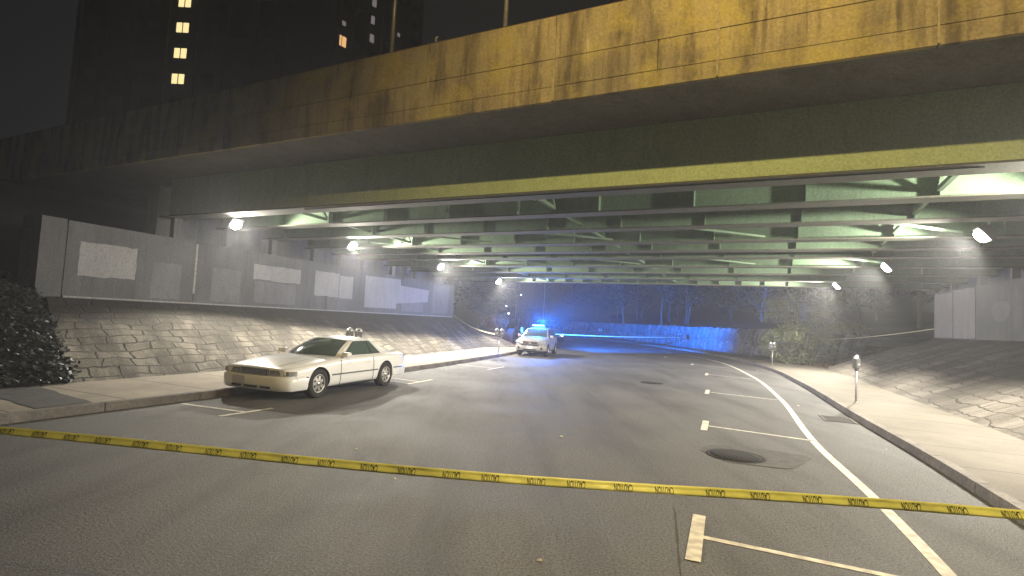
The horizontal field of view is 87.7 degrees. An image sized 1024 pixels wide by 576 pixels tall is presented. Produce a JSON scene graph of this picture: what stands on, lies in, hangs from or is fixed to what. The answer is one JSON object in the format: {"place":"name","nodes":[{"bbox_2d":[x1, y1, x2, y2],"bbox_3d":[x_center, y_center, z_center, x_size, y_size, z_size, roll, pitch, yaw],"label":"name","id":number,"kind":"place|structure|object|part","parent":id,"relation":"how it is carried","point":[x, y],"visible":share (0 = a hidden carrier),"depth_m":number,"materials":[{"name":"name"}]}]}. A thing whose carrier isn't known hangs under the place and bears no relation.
{"place":"outdoors","nodes":[
{"label":"outdoors","id":0,"kind":"place"},
{"bbox_2d":[0,275,63,387],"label":"earth bank","id":1,"kind":"structure","parent":0,"point":[7,386],"depth_m":12.30,"materials":[{"name":"green plant"}]},
{"bbox_2d":[0,270,82,388],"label":"ivy","id":2,"kind":"object","parent":1,"relation":"on","point":[30,304],"visible":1,"depth_m":12.26,"materials":[{"name":"green plant"}]},
{"bbox_2d":[0,328,516,412],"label":"pavement","id":3,"kind":"structure","parent":0,"point":[108,390],"depth_m":11.79,"materials":[{"name":"grey concrete"}]},
{"bbox_2d":[0,385,90,407],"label":"pavement patch","id":4,"kind":"object","parent":3,"relation":"on","point":[34,396],"visible":1,"depth_m":9.64,"materials":[{"name":"grey concrete"}]},
{"bbox_2d":[46,296,514,382],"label":"paved slope","id":5,"kind":"structure","parent":3,"relation":"on","point":[113,339],"depth_m":17.20,"materials":[{"name":"grey stone"}]},
{"bbox_2d":[346,328,362,337],"bbox_3d":[-5.091,1.960,17.097,0.502,1.362,0.158,4,-4,-15],"label":"parking meter","id":6,"kind":"object","parent":3,"relation":"on","point":[358,332],"visible":0.52,"depth_m":17.08,"materials":[{"name":"metal"}]},
{"bbox_2d":[459,285,513,328],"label":"tree","id":7,"kind":"object","parent":3,"relation":"on","point":[490,309],"visible":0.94,"depth_m":73.78,"materials":[{"name":"green plant"}]},
{"bbox_2d":[475,326,515,343],"bbox_3d":[-1.453,3.797,42.444,3.360,1.280,1.320,2,-3,10],"label":"caution tape","id":8,"kind":"object","parent":3,"relation":"on","point":[509,335],"visible":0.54,"depth_m":41.78,"materials":[{"name":"plastic"}]},
{"bbox_2d":[481,312,511,329],"bbox_3d":[-1.321,2.692,42.523,2.552,1.607,0.839,3,-3,0],"label":"bare shrub","id":9,"kind":"object","parent":8,"relation":"in","point":[495,326],"visible":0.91,"depth_m":42.42,"materials":[{"name":"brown plant"}]},
{"bbox_2d":[495,328,503,353],"bbox_3d":[-0.703,2.873,28.928,0.502,1.362,0.158,4,-3,-10],"label":"parking meter","id":10,"kind":"object","parent":3,"relation":"on","point":[497,332],"visible":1,"depth_m":28.90,"materials":[{"name":"metal"}]},
{"bbox_2d":[453,315,498,335],"bbox_3d":[-2.459,2.241,33.617,0.004,1.069,9.963,4,-4,-21],"label":"caution tape","id":11,"kind":"object","parent":10,"relation":"attached to","point":[475,328],"visible":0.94,"depth_m":32.96,"materials":[{"name":"plastic"}]},
{"bbox_3d":[-9.614,0.943,4.671,0.158,1.362,0.222,5,-4,-30],"label":"parking meter","id":12,"kind":"object","parent":3,"relation":"on","visible":0},
{"bbox_2d":[0,427,1023,519],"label":"caution tape","id":13,"kind":"object","parent":12,"relation":"attached to","point":[879,503],"visible":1,"depth_m":3.39,"materials":[{"name":"yellow plastic"}]},
{"bbox_2d":[0,178,518,338],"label":"embankment","id":14,"kind":"structure","parent":0,"point":[19,201],"depth_m":19.94,"materials":[{"name":"concrete"}]},
{"bbox_2d":[0,0,949,343],"label":"sky","id":15,"kind":"structure","parent":0,"point":[37,37],"materials":[{"name":"black"}]},
{"bbox_2d":[0,326,1023,575],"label":"road","id":16,"kind":"structure","parent":0,"point":[72,508],"depth_m":6.28,"materials":[{"name":"grey asphalt"}]},
{"bbox_2d":[224,335,404,397],"bbox_3d":[-4.774,1.913,13.851,2.164,1.341,5.058,2,-4,20],"label":"parked coupe","id":17,"kind":"object","parent":16,"relation":"on","point":[315,367],"visible":1,"depth_m":12.64,"materials":[{"name":"paint"}]},
{"bbox_3d":[-3.898,2.062,13.485,0.052,0.615,1.366,2,-4,20],"label":"door","id":18,"kind":"part","parent":17,"relation":"part of","materials":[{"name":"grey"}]},
{"bbox_3d":[-4.030,1.535,13.694,0.231,0.338,1.134,2,-4,20],"label":"side window","id":19,"kind":"part","parent":17,"relation":"part of","materials":[{"name":"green glass"}]},
{"bbox_3d":[-3.769,1.590,14.428,0.226,0.333,0.441,2,-4,20],"label":"side window","id":20,"kind":"part","parent":17,"relation":"part of","materials":[{"name":"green glass"}]},
{"bbox_2d":[515,324,556,356],"bbox_3d":[1.561,3.134,32.414,2.175,1.800,4.624,2,-4,14],"label":"police suv","id":21,"kind":"object","parent":16,"relation":"on","point":[539,338],"visible":1,"depth_m":30.99,"materials":[{"name":"silver metal"}]},
{"bbox_2d":[182,357,896,575],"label":"parking bay markings","id":22,"kind":"object","parent":16,"relation":"on","point":[695,544],"visible":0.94,"depth_m":5.05,"materials":[{"name":"paint"}]},
{"bbox_2d":[549,327,563,341],"bbox_3d":[4.493,4.966,57.311,1.812,1.440,4.602,3,-3,0],"label":"dark sedan","id":23,"kind":"object","parent":16,"relation":"on","point":[559,337],"visible":0.47,"depth_m":55.87,"materials":[{"name":"paint"}]},
{"bbox_2d":[640,381,663,383],"bbox_3d":[5.056,3.421,19.286,0.820,0.008,0.820,3,-3,0],"label":"manhole cover","id":24,"kind":"object","parent":16,"relation":"on","point":[649,382],"visible":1,"depth_m":19.25,"materials":[{"name":"metal"}]},
{"bbox_2d":[674,508,680,575],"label":"tar seam","id":25,"kind":"object","parent":16,"relation":"on","point":[677,541],"visible":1,"depth_m":5.03,"materials":[{"name":"black asphalt"}]},
{"bbox_2d":[479,326,1023,524],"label":"kerb","id":26,"kind":"structure","parent":16,"relation":"on","point":[989,493],"depth_m":9.31,"materials":[{"name":"concrete"}]},
{"bbox_2d":[701,445,810,468],"bbox_3d":[3.960,2.724,8.635,1.702,0.010,1.308,2,-4,21],"label":"road patch","id":27,"kind":"object","parent":16,"relation":"on","point":[754,456],"visible":1,"depth_m":8.63,"materials":[{"name":"grey asphalt"}]},
{"bbox_2d":[664,351,956,575],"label":"edge line","id":28,"kind":"object","parent":16,"relation":"on","point":[937,562],"visible":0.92,"depth_m":6.23,"materials":[{"name":"paint"}]},
{"bbox_2d":[819,415,858,423],"bbox_3d":[7.933,3.199,12.980,0.700,0.013,0.940,2,-4,22],"label":"drain grate","id":29,"kind":"object","parent":16,"relation":"on","point":[838,419],"visible":1,"depth_m":12.91,"materials":[{"name":"metal"}]},
{"bbox_2d":[458,319,912,347],"bbox_3d":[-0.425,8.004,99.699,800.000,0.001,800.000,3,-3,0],"label":"ground","id":30,"kind":"structure","parent":0,"point":[476,323],"depth_m":221.23,"materials":[{"name":"grey concrete"}]},
{"bbox_2d":[17,185,460,333],"bbox_3d":[-9.381,0.055,27.561,1.578,6.200,26.046,2,-4,22],"label":"abutment","id":31,"kind":"object","parent":30,"relation":"on","point":[179,260],"visible":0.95,"depth_m":20.37,"materials":[{"name":"concrete"}]},
{"bbox_2d":[0,350,523,424],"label":"kerb","id":32,"kind":"structure","parent":30,"relation":"on","point":[39,414],"depth_m":10.02,"materials":[{"name":"concrete"}]},
{"bbox_2d":[542,283,545,324],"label":"tall pole","id":33,"kind":"object","parent":30,"relation":"on","point":[543,305],"visible":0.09,"depth_m":111.97,"materials":[{"name":"metal"}]},
{"bbox_2d":[511,319,870,355],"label":"retaining wall","id":34,"kind":"structure","parent":30,"relation":"on","point":[741,341],"depth_m":55.45,"materials":[{"name":"grey concrete"}]},
{"bbox_2d":[927,268,1023,340],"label":"abutment","id":35,"kind":"object","parent":30,"relation":"on","point":[983,308],"visible":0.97,"depth_m":21.34,"materials":[{"name":"concrete"}]},
{"bbox_2d":[0,0,1023,289],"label":"road bridge","id":36,"kind":"structure","parent":35,"relation":"on","point":[756,142],"depth_m":12.71,"materials":[{"name":"concrete"}]},
{"bbox_2d":[225,217,244,229],"bbox_3d":[-9.812,-2.959,19.007,0.442,1.754,0.480,1,-4,27],"label":"flood lamp","id":37,"kind":"object","parent":36,"relation":"hanging from","point":[235,223],"visible":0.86,"depth_m":18.83,"materials":[{"name":"metal"}]},
{"bbox_2d":[344,241,358,250],"bbox_3d":[-6.852,-2.492,22.916,0.442,1.745,0.480,1,-4,27],"label":"flood lamp","id":38,"kind":"object","parent":36,"relation":"hanging from","point":[350,245],"visible":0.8,"depth_m":22.73,"materials":[{"name":"metal"}]},
{"bbox_2d":[434,262,444,269],"bbox_3d":[-3.861,-1.865,28.878,0.442,1.746,0.480,1,-4,27],"label":"flood lamp","id":39,"kind":"object","parent":36,"relation":"hanging from","point":[439,265],"visible":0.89,"depth_m":28.67,"materials":[{"name":"metal"}]},
{"bbox_2d":[493,278,501,283],"bbox_3d":[-0.935,-1.152,36.108,0.442,1.738,0.480,1,-4,27],"label":"flood lamp","id":40,"kind":"object","parent":36,"relation":"hanging from","point":[497,281],"visible":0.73,"depth_m":35.90,"materials":[{"name":"metal"}]},
{"bbox_2d":[833,282,843,288],"bbox_3d":[16.331,-0.814,26.671,0.442,1.740,0.480,1,-4,27],"label":"flood lamp","id":41,"kind":"object","parent":36,"relation":"hanging from","point":[838,285],"visible":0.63,"depth_m":26.48,"materials":[{"name":"metal"}]},
{"bbox_2d":[881,259,896,271],"bbox_3d":[13.962,-1.469,19.760,0.442,1.749,0.480,1,-4,27],"label":"flood lamp","id":42,"kind":"object","parent":36,"relation":"hanging from","point":[888,265],"visible":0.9,"depth_m":19.56,"materials":[{"name":"metal"}]},
{"bbox_2d":[972,222,998,242],"bbox_3d":[12.070,-2.041,13.617,0.442,1.753,0.480,1,-4,27],"label":"flood lamp","id":43,"kind":"object","parent":36,"relation":"hanging from","point":[986,233],"visible":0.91,"depth_m":13.43,"materials":[{"name":"metal"}]},
{"bbox_2d":[509,311,933,336],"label":"raised ground","id":44,"kind":"structure","parent":0,"point":[886,324],"depth_m":71.99,"materials":[{"name":"soil"}]},
{"bbox_2d":[513,295,546,326],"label":"tree","id":45,"kind":"object","parent":44,"relation":"on","point":[531,310],"visible":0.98,"depth_m":118.32,"materials":[{"name":"green plant"}]},
{"bbox_2d":[530,283,562,317],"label":"tree","id":46,"kind":"object","parent":44,"relation":"on","point":[550,289],"visible":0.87,"depth_m":123.34,"materials":[{"name":"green plant"}]},
{"bbox_2d":[558,283,599,322],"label":"tree","id":47,"kind":"object","parent":44,"relation":"on","point":[575,289],"visible":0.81,"depth_m":95.03,"materials":[{"name":"green plant"}]},
{"bbox_2d":[581,284,623,318],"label":"tree","id":48,"kind":"object","parent":44,"relation":"on","point":[602,301],"visible":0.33,"depth_m":106.90,"materials":[{"name":"green plant"}]},
{"bbox_2d":[593,284,637,318],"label":"tree","id":49,"kind":"object","parent":44,"relation":"on","point":[627,290],"visible":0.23,"depth_m":100.26,"materials":[{"name":"green plant"}]},
{"bbox_2d":[603,284,637,325],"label":"tree","id":50,"kind":"object","parent":44,"relation":"on","point":[622,288],"visible":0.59,"depth_m":77.98,"materials":[{"name":"green plant"}]},
{"bbox_2d":[608,287,640,314],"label":"tree","id":51,"kind":"object","parent":44,"relation":"on","point":[619,304],"visible":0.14,"depth_m":112.66,"materials":[{"name":"green plant"}]},
{"bbox_2d":[623,284,656,319],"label":"tree","id":52,"kind":"object","parent":44,"relation":"on","point":[643,296],"visible":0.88,"depth_m":96.18,"materials":[{"name":"green plant"}]},
{"bbox_2d":[622,285,659,317],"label":"tree","id":53,"kind":"object","parent":44,"relation":"on","point":[651,297],"visible":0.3,"depth_m":101.29,"materials":[{"name":"green plant"}]},
{"bbox_2d":[647,285,690,324],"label":"tree","id":54,"kind":"object","parent":44,"relation":"on","point":[673,298],"visible":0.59,"depth_m":69.97,"materials":[{"name":"green plant"}]},
{"bbox_2d":[650,285,694,321],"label":"tree","id":55,"kind":"object","parent":44,"relation":"on","point":[667,294],"visible":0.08,"depth_m":83.75,"materials":[{"name":"green plant"}]},
{"bbox_2d":[656,286,706,318],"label":"tree","id":56,"kind":"object","parent":44,"relation":"on","point":[676,309],"visible":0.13,"depth_m":89.85,"materials":[{"name":"green plant"}]},
{"bbox_2d":[661,285,713,323],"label":"tree","id":57,"kind":"object","parent":44,"relation":"on","point":[687,307],"visible":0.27,"depth_m":77.07,"materials":[{"name":"green plant"}]},
{"bbox_2d":[672,285,714,324],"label":"tree","id":58,"kind":"object","parent":44,"relation":"on","point":[689,302],"visible":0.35,"depth_m":70.60,"materials":[{"name":"green plant"}]},
{"bbox_2d":[703,286,751,317],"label":"tree","id":59,"kind":"object","parent":44,"relation":"on","point":[731,302],"visible":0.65,"depth_m":84.19,"materials":[{"name":"green plant"}]},
{"bbox_2d":[737,287,788,321],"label":"tree","id":60,"kind":"object","parent":44,"relation":"on","point":[772,291],"visible":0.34,"depth_m":65.22,"materials":[{"name":"green plant"}]},
{"bbox_2d":[735,286,795,318],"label":"tree","id":61,"kind":"object","parent":44,"relation":"on","point":[759,298],"visible":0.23,"depth_m":76.55,"materials":[{"name":"green plant"}]},
{"bbox_2d":[749,287,797,320],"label":"tree","id":62,"kind":"object","parent":44,"relation":"on","point":[774,295],"visible":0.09,"depth_m":69.92,"materials":[{"name":"green plant"}]},
{"bbox_2d":[775,287,805,319],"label":"tree","id":63,"kind":"object","parent":44,"relation":"on","point":[803,300],"visible":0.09,"depth_m":65.15,"materials":[{"name":"green plant"}]},
{"bbox_2d":[786,287,851,331],"bbox_3d":[25.022,0.106,44.311,5.900,7.787,7.400,1,-4,28],"label":"tree","id":64,"kind":"object","parent":44,"relation":"on","point":[803,291],"visible":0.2,"depth_m":44.36,"materials":[{"name":"green plant"}]},
{"bbox_2d":[805,288,841,318],"bbox_3d":[30.177,-1.883,51.262,6.663,12.298,7.362,3,-3,0],"label":"tree","id":65,"kind":"object","parent":44,"relation":"on","point":[821,294],"visible":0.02,"depth_m":50.50,"materials":[{"name":"green plant"}]},
{"bbox_2d":[810,288,903,323],"bbox_3d":[34.307,-1.116,51.827,9.548,11.268,10.755,3,-3,0],"label":"tree","id":66,"kind":"object","parent":44,"relation":"on","point":[876,292],"visible":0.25,"depth_m":51.39,"materials":[{"name":"green plant"}]},
{"bbox_2d":[853,288,909,320],"bbox_3d":[39.018,-0.134,56.599,7.129,10.397,7.018,4,-4,-23],"label":"tree","id":67,"kind":"object","parent":44,"relation":"on","point":[875,307],"visible":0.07,"depth_m":56.70,"materials":[{"name":"green plant"}]},
{"bbox_2d":[899,285,948,305],"bbox_3d":[43.721,-0.083,52.868,9.050,10.334,9.126,3,-3,0],"label":"tree","id":68,"kind":"object","parent":44,"relation":"on","point":[924,295],"visible":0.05,"depth_m":54.56,"materials":[{"name":"green plant"}]},
{"bbox_2d":[908,284,949,328],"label":"pillar","id":69,"kind":"structure","parent":44,"relation":"on","point":[919,312],"depth_m":40.02,"materials":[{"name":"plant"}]},
{"bbox_2d":[492,327,1023,502],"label":"pavement","id":70,"kind":"structure","parent":0,"point":[993,457],"depth_m":11.76,"materials":[{"name":"beige concrete"}]},
{"bbox_2d":[769,342,775,364],"bbox_3d":[15.565,3.913,31.872,0.502,1.362,0.158,5,-4,-26],"label":"parking meter","id":71,"kind":"object","parent":70,"relation":"on","point":[772,345],"visible":1,"depth_m":31.82,"materials":[{"name":"metal"}]},
{"bbox_2d":[852,355,860,402],"bbox_3d":[9.955,2.627,15.422,0.222,1.362,0.158,5,-4,-30],"label":"parking meter","id":72,"kind":"object","parent":70,"relation":"on","point":[856,362],"visible":1,"depth_m":15.39,"materials":[{"name":"metal"}]},
{"bbox_3d":[17.539,5.458,55.839,0.502,1.362,0.158,4,-4,-20],"label":"parking meter","id":73,"kind":"object","parent":70,"relation":"on","visible":0},
{"bbox_2d":[522,332,679,337],"bbox_3d":[9.136,4.309,47.962,23.146,0.189,0.004,6,-5,-43],"label":"caution tape","id":74,"kind":"object","parent":73,"relation":"attached to","point":[617,336],"visible":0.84,"depth_m":48.10,"materials":[{"name":"yellow plastic"}]},
{"bbox_2d":[754,346,893,367],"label":"earth bank","id":75,"kind":"structure","parent":0,"point":[873,349],"depth_m":35.74,"materials":[{"name":"soil"}]},
{"bbox_2d":[757,288,876,364],"bbox_3d":[19.293,2.536,34.413,6.741,5.245,7.504,3,-3,0],"label":"leafy bush","id":76,"kind":"object","parent":75,"relation":"on","point":[797,336],"visible":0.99,"depth_m":33.98,"materials":[{"name":"green plant"}]},
{"bbox_2d":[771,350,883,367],"bbox_3d":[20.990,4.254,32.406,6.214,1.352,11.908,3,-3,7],"label":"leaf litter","id":77,"kind":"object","parent":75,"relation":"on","point":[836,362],"visible":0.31,"depth_m":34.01,"materials":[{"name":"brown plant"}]},
{"bbox_3d":[20.323,3.872,35.396,0.160,2.270,0.160,3,-3,0],"label":"old post","id":78,"kind":"object","parent":75,"relation":"on","visible":0},
{"bbox_2d":[828,329,931,339],"bbox_3d":[20.566,2.710,30.694,0.004,0.980,9.538,3,-3,-2],"label":"caution tape","id":79,"kind":"object","parent":78,"relation":"attached to","point":[884,335],"visible":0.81,"depth_m":29.51,"materials":[{"name":"yellow plastic"}]},
{"bbox_2d":[823,338,1023,439],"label":"paved slope","id":80,"kind":"structure","parent":0,"point":[980,382],"depth_m":17.68,"materials":[{"name":"grey stone"}]},
{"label":"left rough ground","id":81,"kind":"structure","parent":0,"visible":0},
{"bbox_2d":[65,0,336,124],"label":"tower block","id":82,"kind":"structure","parent":81,"relation":"on","point":[128,55],"depth_m":61.63,"materials":[{"name":"concrete"}]},
{"bbox_2d":[171,74,183,83],"bbox_3d":[-38.478,-24.081,61.458,1.400,1.150,0.140,3,-3,0],"label":"lit window","id":83,"kind":"structure","parent":82,"relation":"in","point":[174,76],"depth_m":61.38,"materials":[{"name":"beige glass"}]},
{"bbox_2d":[174,48,186,57],"bbox_3d":[-38.317,-27.121,61.641,1.400,1.150,0.140,3,-3,0],"label":"lit window","id":84,"kind":"structure","parent":82,"relation":"in","point":[176,50],"depth_m":61.58,"materials":[{"name":"beige glass"}]},
{"bbox_2d":[176,22,188,32],"bbox_3d":[-38.156,-30.161,61.824,1.400,1.150,0.140,3,-3,0],"label":"lit window","id":85,"kind":"structure","parent":82,"relation":"in","point":[179,25],"depth_m":61.76,"materials":[{"name":"beige glass"}]},
{"bbox_2d":[178,0,190,6],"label":"lit window","id":86,"kind":"structure","parent":82,"relation":"in","point":[181,2],"depth_m":61.93,"materials":[{"name":"beige glass"}]},
{"bbox_2d":[332,0,423,64],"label":"tower block","id":87,"kind":"structure","parent":81,"relation":"on","point":[362,29],"depth_m":96.74,"materials":[{"name":"concrete"}]},
{"bbox_2d":[339,35,345,47],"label":"lit window","id":88,"kind":"structure","parent":87,"relation":"in","point":[342,38],"depth_m":92.07,"materials":[{"name":"orange glass"}]},
{"bbox_2d":[370,34,373,43],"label":"lit window","id":89,"kind":"structure","parent":87,"relation":"in","point":[371,36],"depth_m":96.69,"materials":[{"name":"grey glass"}]},
{"bbox_2d":[371,15,374,24],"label":"lit window","id":90,"kind":"structure","parent":87,"relation":"in","point":[372,17],"depth_m":96.69,"materials":[{"name":"grey glass"}]},
{"bbox_2d":[372,0,376,7],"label":"lit window","id":91,"kind":"structure","parent":87,"relation":"in","point":[374,2],"depth_m":97.00,"materials":[{"name":"grey glass"}]},
{"bbox_2d":[444,277,477,307],"bbox_3d":[-6.662,0.447,52.010,6.350,8.262,7.073,5,-4,-24],"label":"tree","id":92,"kind":"object","parent":81,"relation":"on","point":[463,290],"visible":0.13,"depth_m":51.28,"materials":[{"name":"grey plant"}]},
{"bbox_2d":[487,282,523,328],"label":"tree","id":93,"kind":"object","parent":81,"relation":"on","point":[510,287],"visible":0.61,"depth_m":99.60,"materials":[{"name":"grey plant"}]}
]}

